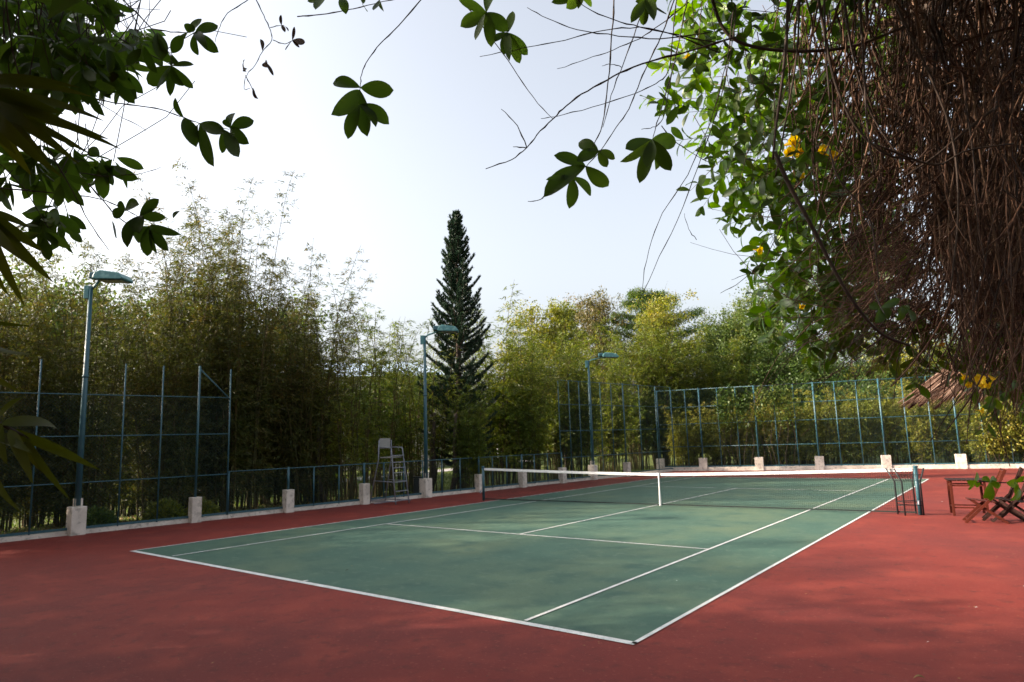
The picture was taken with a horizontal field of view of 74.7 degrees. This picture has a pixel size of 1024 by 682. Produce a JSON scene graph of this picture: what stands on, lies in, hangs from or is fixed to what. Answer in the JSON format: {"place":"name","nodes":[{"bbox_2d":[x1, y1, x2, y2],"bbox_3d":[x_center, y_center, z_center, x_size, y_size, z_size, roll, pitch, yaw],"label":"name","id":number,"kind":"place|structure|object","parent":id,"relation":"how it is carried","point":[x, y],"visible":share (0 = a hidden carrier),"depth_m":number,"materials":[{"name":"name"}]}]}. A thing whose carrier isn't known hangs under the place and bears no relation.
{"place":"outdoors","nodes":[
{"label":"outdoors","id":0,"kind":"place"},
{"bbox_2d":[0,211,52,305],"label":"frond","id":1,"kind":"object","parent":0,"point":[12,237],"visible":1,"depth_m":2.08,"materials":[{"name":"green plant"}]},
{"bbox_2d":[0,385,99,511],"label":"frond","id":2,"kind":"object","parent":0,"point":[14,439],"visible":1,"depth_m":1.67,"materials":[{"name":"green plant"}]},
{"bbox_2d":[0,73,121,177],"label":"frond","id":3,"kind":"object","parent":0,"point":[22,113],"visible":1,"depth_m":1.97,"materials":[{"name":"green plant"}]},
{"bbox_2d":[0,0,656,259],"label":"vine","id":4,"kind":"object","parent":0,"point":[76,51],"depth_m":2.45,"materials":[{"name":"green plant"}]},
{"bbox_2d":[14,0,165,91],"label":"vine","id":5,"kind":"object","parent":4,"relation":"attached to","point":[145,33],"visible":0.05,"depth_m":3.68,"materials":[{"name":"green plant"}]},
{"bbox_2d":[0,183,180,255],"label":"vine sprig","id":6,"kind":"object","parent":4,"relation":"hanging from","point":[147,238],"visible":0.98,"depth_m":2.29,"materials":[{"name":"green plant"}]},
{"bbox_2d":[123,0,193,95],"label":"vine sprig","id":7,"kind":"object","parent":4,"relation":"hanging from","point":[170,75],"visible":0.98,"depth_m":2.34,"materials":[{"name":"green plant"}]},
{"bbox_2d":[97,98,253,166],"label":"vine sprig","id":8,"kind":"object","parent":4,"relation":"attached to","point":[232,139],"visible":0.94,"depth_m":2.37,"materials":[{"name":"green plant"}]},
{"bbox_2d":[152,19,218,54],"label":"vine sprig","id":9,"kind":"object","parent":4,"relation":"hanging from","point":[207,43],"visible":0.91,"depth_m":2.41,"materials":[{"name":"green plant"}]},
{"bbox_2d":[242,0,304,98],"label":"vine sprig","id":10,"kind":"object","parent":4,"relation":"hanging from","point":[297,42],"visible":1,"depth_m":2.53,"materials":[{"name":"green plant"}]},
{"bbox_2d":[297,0,391,16],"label":"vine sprig","id":11,"kind":"object","parent":4,"relation":"hanging from","point":[344,6],"visible":1,"depth_m":2.54,"materials":[{"name":"green plant"}]},
{"bbox_2d":[331,0,420,138],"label":"vine sprig","id":12,"kind":"object","parent":4,"relation":"hanging from","point":[358,110],"visible":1,"depth_m":2.50,"materials":[{"name":"green plant"}]},
{"bbox_2d":[459,0,552,118],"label":"vine sprig","id":13,"kind":"object","parent":4,"relation":"hanging from","point":[478,15],"visible":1,"depth_m":2.60,"materials":[{"name":"green plant"}]},
{"bbox_2d":[528,0,674,207],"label":"vine sprig","id":14,"kind":"object","parent":4,"relation":"hanging from","point":[560,179],"visible":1,"depth_m":2.49,"materials":[{"name":"green plant"}]},
{"bbox_2d":[486,36,735,168],"bbox_3d":[0.323,-0.836,2.367,0.911,0.324,0.081,-5,-9,21],"label":"bare twig","id":15,"kind":"object","parent":4,"relation":"attached to","point":[663,57],"visible":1,"depth_m":2.34,"materials":[{"name":"brown plant"}]},
{"bbox_2d":[630,0,665,24],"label":"vine sprig","id":16,"kind":"object","parent":4,"relation":"hanging from","point":[642,10],"visible":1,"depth_m":2.34,"materials":[{"name":"green plant"}]},
{"bbox_2d":[620,0,687,182],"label":"vine sprig","id":17,"kind":"object","parent":4,"relation":"hanging from","point":[648,151],"visible":1,"depth_m":2.44,"materials":[{"name":"green plant"}]},
{"bbox_2d":[316,362,443,469],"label":"tree","id":18,"kind":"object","parent":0,"point":[401,395],"depth_m":53.24,"materials":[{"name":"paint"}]},
{"bbox_2d":[0,448,1018,533],"bbox_3d":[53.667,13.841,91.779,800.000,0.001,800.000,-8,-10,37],"label":"ground","id":19,"kind":"structure","parent":0,"point":[650,462],"depth_m":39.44,"materials":[{"name":"green plant"}]},
{"bbox_2d":[0,249,56,419],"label":"bamboo clump","id":20,"kind":"object","parent":19,"relation":"on","point":[18,312],"visible":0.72,"depth_m":18.30,"materials":[{"name":"green plant"}]},
{"bbox_2d":[0,217,75,530],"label":"bamboo clump","id":21,"kind":"object","parent":19,"relation":"on","point":[13,471],"visible":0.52,"depth_m":18.38,"materials":[{"name":"green plant"}]},
{"bbox_2d":[0,247,77,397],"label":"broadleaf tree","id":22,"kind":"object","parent":19,"relation":"on","point":[15,268],"depth_m":30.59,"materials":[{"name":"green plant"}]},
{"bbox_2d":[0,236,137,528],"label":"bamboo clump","id":23,"kind":"object","parent":19,"relation":"on","point":[25,522],"visible":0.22,"depth_m":19.11,"materials":[{"name":"green plant"}]},
{"bbox_2d":[2,248,152,441],"bbox_3d":[-21.739,2.200,32.605,11.815,13.369,12.107,-8,-10,37],"label":"broadleaf tree","id":24,"kind":"object","parent":19,"relation":"on","point":[78,292],"visible":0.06,"depth_m":32.76,"materials":[{"name":"green plant"}]},
{"bbox_2d":[1,248,172,526],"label":"bamboo clump","id":25,"kind":"object","parent":19,"relation":"on","point":[69,469],"visible":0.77,"depth_m":19.05,"materials":[{"name":"green plant"}]},
{"bbox_2d":[86,505,120,528],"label":"shrub","id":26,"kind":"object","parent":19,"relation":"on","point":[100,516],"visible":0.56,"depth_m":18.13,"materials":[{"name":"green plant"}]},
{"bbox_2d":[0,359,231,542],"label":"fence","id":27,"kind":"object","parent":19,"relation":"on","point":[194,506],"visible":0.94,"depth_m":17.67,"materials":[{"name":"teal metal"}]},
{"bbox_2d":[61,207,223,517],"bbox_3d":[-12.345,0.518,22.276,4.834,10.282,4.910,-3,-8,12],"label":"bamboo clump","id":28,"kind":"object","parent":19,"relation":"on","point":[131,511],"visible":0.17,"depth_m":21.83,"materials":[{"name":"green plant"}]},
{"bbox_2d":[140,497,186,522],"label":"shrub","id":29,"kind":"object","parent":19,"relation":"on","point":[165,509],"visible":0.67,"depth_m":19.07,"materials":[{"name":"green plant"}]},
{"bbox_2d":[101,219,251,519],"bbox_3d":[-10.513,0.803,21.088,3.897,9.270,4.870,-4,-9,14],"label":"bamboo clump","id":30,"kind":"object","parent":19,"relation":"on","point":[186,384],"visible":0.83,"depth_m":20.50,"materials":[{"name":"green plant"}]},
{"bbox_2d":[69,256,283,469],"bbox_3d":[-19.384,2.096,38.086,11.816,13.532,12.612,4,-10,-33],"label":"broadleaf tree","id":31,"kind":"object","parent":19,"relation":"on","point":[147,301],"depth_m":36.08,"materials":[{"name":"green plant"}]},
{"bbox_2d":[123,170,264,507],"bbox_3d":[-10.589,0.030,23.239,4.440,11.422,5.663,-2,-8,0],"label":"bamboo clump","id":32,"kind":"object","parent":19,"relation":"on","point":[187,293],"visible":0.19,"depth_m":22.35,"materials":[{"name":"green plant"}]},
{"bbox_2d":[167,157,302,511],"bbox_3d":[-9.152,-0.133,22.913,4.356,11.566,5.866,-1,-8,-7],"label":"bamboo clump","id":33,"kind":"object","parent":19,"relation":"on","point":[242,453],"visible":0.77,"depth_m":22.04,"materials":[{"name":"green plant"}]},
{"bbox_2d":[197,209,330,505],"bbox_3d":[-9.233,0.568,25.010,5.202,10.787,5.752,-6,-9,28],"label":"bamboo clump","id":34,"kind":"object","parent":19,"relation":"on","point":[272,492],"visible":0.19,"depth_m":23.93,"materials":[{"name":"green plant"}]},
{"bbox_2d":[200,282,356,431],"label":"broadleaf tree","id":35,"kind":"object","parent":19,"relation":"on","point":[284,319],"visible":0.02,"depth_m":40.37,"materials":[{"name":"green plant"}]},
{"bbox_2d":[242,242,375,504],"bbox_3d":[-7.354,1.289,24.365,4.663,9.226,5.661,-1,-8,-4],"label":"bamboo clump","id":36,"kind":"object","parent":19,"relation":"on","point":[307,450],"visible":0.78,"depth_m":23.81,"materials":[{"name":"green plant"}]},
{"bbox_2d":[284,303,373,496],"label":"bamboo clump","id":37,"kind":"object","parent":19,"relation":"on","point":[333,488],"visible":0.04,"depth_m":26.83,"materials":[{"name":"green plant"}]},
{"bbox_2d":[293,284,402,502],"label":"bamboo clump","id":38,"kind":"object","parent":19,"relation":"on","point":[352,441],"visible":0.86,"depth_m":24.27,"materials":[{"name":"green plant"}]},
{"bbox_2d":[321,273,429,497],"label":"bamboo clump","id":39,"kind":"object","parent":19,"relation":"on","point":[394,417],"visible":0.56,"depth_m":26.16,"materials":[{"name":"green plant"}]},
{"bbox_2d":[225,452,566,518],"bbox_3d":[-2.941,5.075,24.674,0.400,1.440,15.062,-10,-11,43],"label":"fence","id":40,"kind":"object","parent":19,"relation":"on","point":[288,506],"visible":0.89,"depth_m":22.45,"materials":[{"name":"teal metal"}]},
{"bbox_2d":[345,294,447,490],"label":"bamboo clump","id":41,"kind":"object","parent":19,"relation":"on","point":[417,397],"visible":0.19,"depth_m":29.66,"materials":[{"name":"green plant"}]},
{"bbox_2d":[368,322,463,493],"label":"bamboo clump","id":42,"kind":"object","parent":19,"relation":"on","point":[411,446],"visible":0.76,"depth_m":27.14,"materials":[{"name":"green plant"}]},
{"bbox_2d":[398,358,468,472],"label":"bamboo","id":43,"kind":"object","parent":19,"relation":"on","point":[428,374],"visible":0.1,"depth_m":39.06,"materials":[{"name":"green plant"}]},
{"bbox_2d":[417,209,500,488],"bbox_3d":[-2.349,0.199,28.624,3.350,12.146,3.707,3,-9,-29],"label":"conifer","id":44,"kind":"object","parent":19,"relation":"on","point":[458,280],"visible":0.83,"depth_m":28.44,"materials":[{"name":"green plant"}]},
{"bbox_2d":[444,368,494,489],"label":"bamboo clump","id":45,"kind":"object","parent":19,"relation":"on","point":[475,445],"visible":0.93,"depth_m":26.57,"materials":[{"name":"green plant"}]},
{"bbox_2d":[433,278,552,485],"bbox_3d":[-0.668,1.929,31.300,5.234,9.400,4.536,-3,-8,8],"label":"bamboo clump","id":46,"kind":"object","parent":19,"relation":"on","point":[501,419],"visible":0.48,"depth_m":30.63,"materials":[{"name":"green plant"}]},
{"bbox_2d":[0,468,1023,681],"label":"court surround","id":47,"kind":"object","parent":19,"relation":"on","point":[73,608],"visible":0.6,"depth_m":7.61,"materials":[{"name":"red paint"}]},
{"bbox_2d":[66,270,132,535],"bbox_3d":[-10.482,1.495,16.980,1.196,6.637,0.540,-2,-8,0],"label":"lamp post","id":48,"kind":"object","parent":47,"relation":"on","point":[76,514],"visible":0.99,"depth_m":16.89,"materials":[{"name":"teal metal"}]},
{"bbox_2d":[370,438,410,504],"bbox_3d":[-4.110,4.367,22.602,1.220,2.165,1.600,-7,-10,33],"label":"umpire chair","id":49,"kind":"object","parent":47,"relation":"on","point":[383,443],"visible":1,"depth_m":22.53,"materials":[{"name":"metal"}]},
{"bbox_2d":[419,325,458,497],"bbox_3d":[-2.685,2.559,24.809,1.538,6.323,0.540,-2,-8,0],"label":"lamp post","id":50,"kind":"object","parent":47,"relation":"on","point":[425,485],"visible":0.97,"depth_m":24.73,"materials":[{"name":"teal metal"}]},
{"bbox_2d":[480,466,484,500],"bbox_3d":[-1.004,4.783,22.526,0.113,1.130,0.256,-7,-10,33],"label":"net post","id":51,"kind":"object","parent":47,"relation":"on","point":[483,487],"visible":1,"depth_m":22.54,"materials":[{"name":"blue metal"}]},
{"bbox_2d":[484,468,916,512],"bbox_3d":[4.243,4.152,19.104,12.472,1.051,0.069,-7,-10,33],"label":"tennis net","id":52,"kind":"object","parent":51,"relation":"attached to","point":[811,472],"visible":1,"depth_m":18.27,"materials":[{"name":"grey fabric"}]},
{"bbox_2d":[136,477,926,640],"bbox_3d":[4.215,4.784,19.680,11.371,0.001,24.584,-8,-10,37],"label":"court","id":53,"kind":"object","parent":47,"relation":"on","point":[516,575],"visible":0.8,"depth_m":12.49,"materials":[{"name":"green paint"}]},
{"bbox_2d":[132,477,927,644],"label":"court lines","id":54,"kind":"object","parent":53,"relation":"on","point":[540,625],"visible":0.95,"depth_m":8.77,"materials":[{"name":"paint"}]},
{"bbox_2d":[174,477,887,620],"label":"court lines","id":55,"kind":"object","parent":53,"relation":"on","point":[610,586],"visible":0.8,"depth_m":11.60,"materials":[{"name":"paint"}]},
{"bbox_2d":[585,352,618,479],"bbox_3d":[4.351,3.549,31.946,1.700,6.001,0.540,-2,-8,0],"label":"lamp post","id":56,"kind":"object","parent":47,"relation":"on","point":[592,467],"visible":0.96,"depth_m":31.92,"materials":[{"name":"teal metal"}]},
{"bbox_2d":[639,0,1023,474],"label":"climbing vine","id":57,"kind":"object","parent":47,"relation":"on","point":[973,188],"visible":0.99,"depth_m":3.19,"materials":[{"name":"green plant"}]},
{"bbox_2d":[869,290,916,322],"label":"vine sprig","id":58,"kind":"object","parent":57,"relation":"hanging from","point":[884,311],"visible":1,"depth_m":2.29,"materials":[{"name":"green plant"}]},
{"bbox_2d":[967,472,1023,500],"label":"vine sprig","id":59,"kind":"object","parent":57,"relation":"attached to","point":[989,492],"visible":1,"depth_m":1.99,"materials":[{"name":"green plant"}]},
{"bbox_2d":[980,341,1023,418],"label":"vine sprig","id":60,"kind":"object","parent":57,"relation":"attached to","point":[999,405],"visible":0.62,"depth_m":3.18,"materials":[{"name":"green plant"}]},
{"bbox_2d":[885,468,924,515],"bbox_3d":[9.273,3.524,15.751,0.725,1.079,0.398,-2,-8,0],"label":"ball stand","id":61,"kind":"object","parent":47,"relation":"on","point":[914,500],"visible":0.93,"depth_m":15.65,"materials":[{"name":"black metal"}]},
{"bbox_2d":[896,346,1023,411],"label":"thatched parasol","id":62,"kind":"object","parent":47,"relation":"on","point":[936,383],"visible":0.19,"depth_m":9.60,"materials":[{"name":"brown plant"}]},
{"bbox_2d":[944,478,988,515],"bbox_3d":[10.516,3.585,15.460,0.798,0.802,0.740,-6,-9,27],"label":"table","id":63,"kind":"object","parent":47,"relation":"on","point":[952,505],"visible":0.66,"depth_m":15.47,"materials":[{"name":"brown wood"}]},
{"bbox_2d":[962,468,1009,523],"bbox_3d":[9.963,3.267,14.165,0.842,1.129,0.462,-6,-9,28],"label":"folding chair","id":64,"kind":"object","parent":47,"relation":"on","point":[973,513],"visible":0.9,"depth_m":14.03,"materials":[{"name":"red wood"}]},
{"bbox_2d":[982,467,1023,520],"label":"folding chair","id":65,"kind":"object","parent":47,"relation":"on","point":[994,508],"visible":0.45,"depth_m":14.22,"materials":[{"name":"brown wood"}]},
{"bbox_2d":[991,483,1023,521],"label":"folding chair","id":66,"kind":"object","parent":47,"relation":"on","point":[1012,505],"visible":0.8,"depth_m":14.01,"materials":[{"name":"brown wood"}]},
{"bbox_2d":[483,317,570,483],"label":"bamboo clump","id":67,"kind":"object","parent":19,"relation":"on","point":[533,435],"visible":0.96,"depth_m":29.91,"materials":[{"name":"green plant"}]},
{"bbox_2d":[491,297,574,466],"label":"broadleaf tree","id":68,"kind":"object","parent":19,"relation":"on","point":[532,310],"visible":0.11,"depth_m":44.19,"materials":[{"name":"green plant"}]},
{"bbox_2d":[511,310,585,479],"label":"bamboo clump","id":69,"kind":"object","parent":19,"relation":"on","point":[555,441],"visible":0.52,"depth_m":33.16,"materials":[{"name":"green plant"}]},
{"bbox_2d":[534,297,609,467],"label":"broadleaf tree","id":70,"kind":"object","parent":19,"relation":"on","point":[557,313],"visible":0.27,"depth_m":44.73,"materials":[{"name":"green plant"}]},
{"bbox_2d":[542,330,613,477],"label":"bamboo clump","id":71,"kind":"object","parent":19,"relation":"on","point":[585,446],"visible":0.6,"depth_m":33.65,"materials":[{"name":"green plant"}]},
{"bbox_2d":[555,286,634,452],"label":"broadleaf tree","id":72,"kind":"object","parent":19,"relation":"on","point":[592,308],"visible":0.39,"depth_m":49.62,"materials":[{"name":"green plant"}]},
{"bbox_2d":[569,324,639,471],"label":"bamboo clump","id":73,"kind":"object","parent":19,"relation":"on","point":[607,429],"visible":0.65,"depth_m":36.92,"materials":[{"name":"green plant"}]},
{"bbox_2d":[557,380,674,481],"bbox_3d":[5.548,4.476,33.703,0.400,4.720,9.745,-10,-11,43],"label":"fence","id":74,"kind":"object","parent":19,"relation":"on","point":[626,465],"visible":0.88,"depth_m":33.33,"materials":[{"name":"teal metal"}]},
{"bbox_2d":[598,311,664,469],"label":"bamboo clump","id":75,"kind":"object","parent":19,"relation":"on","point":[634,407],"visible":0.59,"depth_m":40.41,"materials":[{"name":"green plant"}]},
{"bbox_2d":[592,286,720,457],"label":"flat topped tree","id":76,"kind":"object","parent":19,"relation":"on","point":[632,294],"visible":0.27,"depth_m":50.38,"materials":[{"name":"green plant"}]},
{"bbox_2d":[615,281,705,458],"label":"broadleaf tree","id":77,"kind":"object","parent":19,"relation":"on","point":[657,310],"visible":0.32,"depth_m":45.59,"materials":[{"name":"green plant"}]},
{"bbox_2d":[624,292,700,468],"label":"bamboo clump","id":78,"kind":"object","parent":19,"relation":"on","point":[662,371],"visible":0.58,"depth_m":40.77,"materials":[{"name":"green plant"}]},
{"bbox_2d":[659,403,705,465],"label":"bamboo clump","id":79,"kind":"object","parent":19,"relation":"on","point":[684,443],"visible":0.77,"depth_m":38.20,"materials":[{"name":"green plant"}]},
{"bbox_2d":[644,310,727,465],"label":"bamboo clump","id":80,"kind":"object","parent":19,"relation":"on","point":[695,397],"visible":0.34,"depth_m":41.41,"materials":[{"name":"green plant"}]},
{"bbox_2d":[681,328,758,466],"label":"bamboo clump","id":81,"kind":"object","parent":19,"relation":"on","point":[729,375],"visible":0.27,"depth_m":40.90,"materials":[{"name":"green plant"}]},
{"bbox_2d":[700,399,740,466],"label":"bamboo clump","id":82,"kind":"object","parent":19,"relation":"on","point":[712,441],"visible":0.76,"depth_m":37.74,"materials":[{"name":"green plant"}]},
{"bbox_2d":[680,302,795,459],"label":"broadleaf tree","id":83,"kind":"object","parent":19,"relation":"on","point":[724,344],"visible":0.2,"depth_m":43.23,"materials":[{"name":"green plant"}]},
{"bbox_2d":[719,396,762,464],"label":"bamboo clump","id":84,"kind":"object","parent":19,"relation":"on","point":[749,442],"visible":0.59,"depth_m":37.26,"materials":[{"name":"green plant"}]},
{"bbox_2d":[683,275,815,445],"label":"broadleaf tree","id":85,"kind":"object","parent":19,"relation":"on","point":[742,305],"visible":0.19,"depth_m":44.49,"materials":[{"name":"green plant"}]},
{"bbox_2d":[753,389,803,464],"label":"bamboo clump","id":86,"kind":"object","parent":19,"relation":"on","point":[769,438],"visible":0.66,"depth_m":36.68,"materials":[{"name":"green plant"}]},
{"bbox_2d":[730,330,858,463],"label":"broadleaf tree","id":87,"kind":"object","parent":19,"relation":"on","point":[792,364],"visible":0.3,"depth_m":40.23,"materials":[{"name":"green plant"}]},
{"bbox_2d":[773,388,837,464],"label":"bamboo clump","id":88,"kind":"object","parent":19,"relation":"on","point":[810,438],"visible":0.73,"depth_m":36.28,"materials":[{"name":"green plant"}]},
{"bbox_2d":[800,386,856,465],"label":"bamboo clump","id":89,"kind":"object","parent":19,"relation":"on","point":[829,434],"visible":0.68,"depth_m":35.72,"materials":[{"name":"green plant"}]},
{"bbox_2d":[656,376,1023,470],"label":"fence","id":90,"kind":"object","parent":19,"relation":"on","point":[961,460],"visible":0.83,"depth_m":34.02,"materials":[{"name":"teal metal"}]},
{"bbox_2d":[706,383,755,466],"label":"climbing plant","id":91,"kind":"object","parent":90,"relation":"attached to","point":[728,408],"visible":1,"depth_m":35.92,"materials":[{"name":"green plant"}]},
{"bbox_2d":[750,379,802,464],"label":"bamboo","id":92,"kind":"object","parent":90,"relation":"attached to","point":[776,393],"visible":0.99,"depth_m":35.12,"materials":[{"name":"green plant"}]},
{"bbox_2d":[970,401,1023,463],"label":"climbing plant","id":93,"kind":"object","parent":90,"relation":"attached to","point":[1009,434],"visible":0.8,"depth_m":31.16,"materials":[{"name":"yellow plant"}]},
{"bbox_2d":[740,247,939,453],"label":"broadleaf tree","id":94,"kind":"object","parent":19,"relation":"on","point":[768,299],"visible":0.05,"depth_m":43.89,"materials":[{"name":"green plant"}]},
{"bbox_2d":[781,337,925,463],"bbox_3d":[20.375,2.809,39.941,9.839,8.917,8.971,-8,-10,37],"label":"broadleaf tree","id":95,"kind":"object","parent":19,"relation":"on","point":[863,385],"visible":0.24,"depth_m":38.36,"materials":[{"name":"green plant"}]},
{"bbox_2d":[818,385,888,463],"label":"bamboo clump","id":96,"kind":"object","parent":19,"relation":"on","point":[868,446],"visible":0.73,"depth_m":35.13,"materials":[{"name":"green plant"}]},
{"bbox_2d":[855,377,912,462],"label":"bamboo clump","id":97,"kind":"object","parent":19,"relation":"on","point":[892,448],"visible":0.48,"depth_m":34.99,"materials":[{"name":"green plant"}]},
{"bbox_2d":[833,318,981,462],"bbox_3d":[23.220,2.455,38.782,9.616,9.121,8.557,-8,-10,37],"label":"broadleaf tree","id":98,"kind":"object","parent":19,"relation":"on","point":[910,368],"visible":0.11,"depth_m":38.22,"materials":[{"name":"green plant"}]},
{"bbox_2d":[894,383,952,464],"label":"bamboo clump","id":99,"kind":"object","parent":19,"relation":"on","point":[919,445],"visible":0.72,"depth_m":33.87,"materials":[{"name":"green plant"}]},
{"bbox_2d":[925,378,976,462],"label":"bamboo clump","id":100,"kind":"object","parent":19,"relation":"on","point":[950,436],"visible":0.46,"depth_m":33.63,"materials":[{"name":"green plant"}]},
{"bbox_2d":[958,394,1016,462],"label":"bamboo clump","id":101,"kind":"object","parent":19,"relation":"on","point":[974,448],"visible":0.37,"depth_m":32.16,"materials":[{"name":"green plant"}]},
{"bbox_2d":[998,398,1023,463],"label":"bamboo clump","id":102,"kind":"object","parent":19,"relation":"on","point":[1020,450],"visible":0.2,"depth_m":31.72,"materials":[{"name":"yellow plant"}]},
{"bbox_2d":[0,0,1023,434],"label":"sky","id":103,"kind":"structure","parent":0,"point":[389,193],"materials":[{"name":"white"}]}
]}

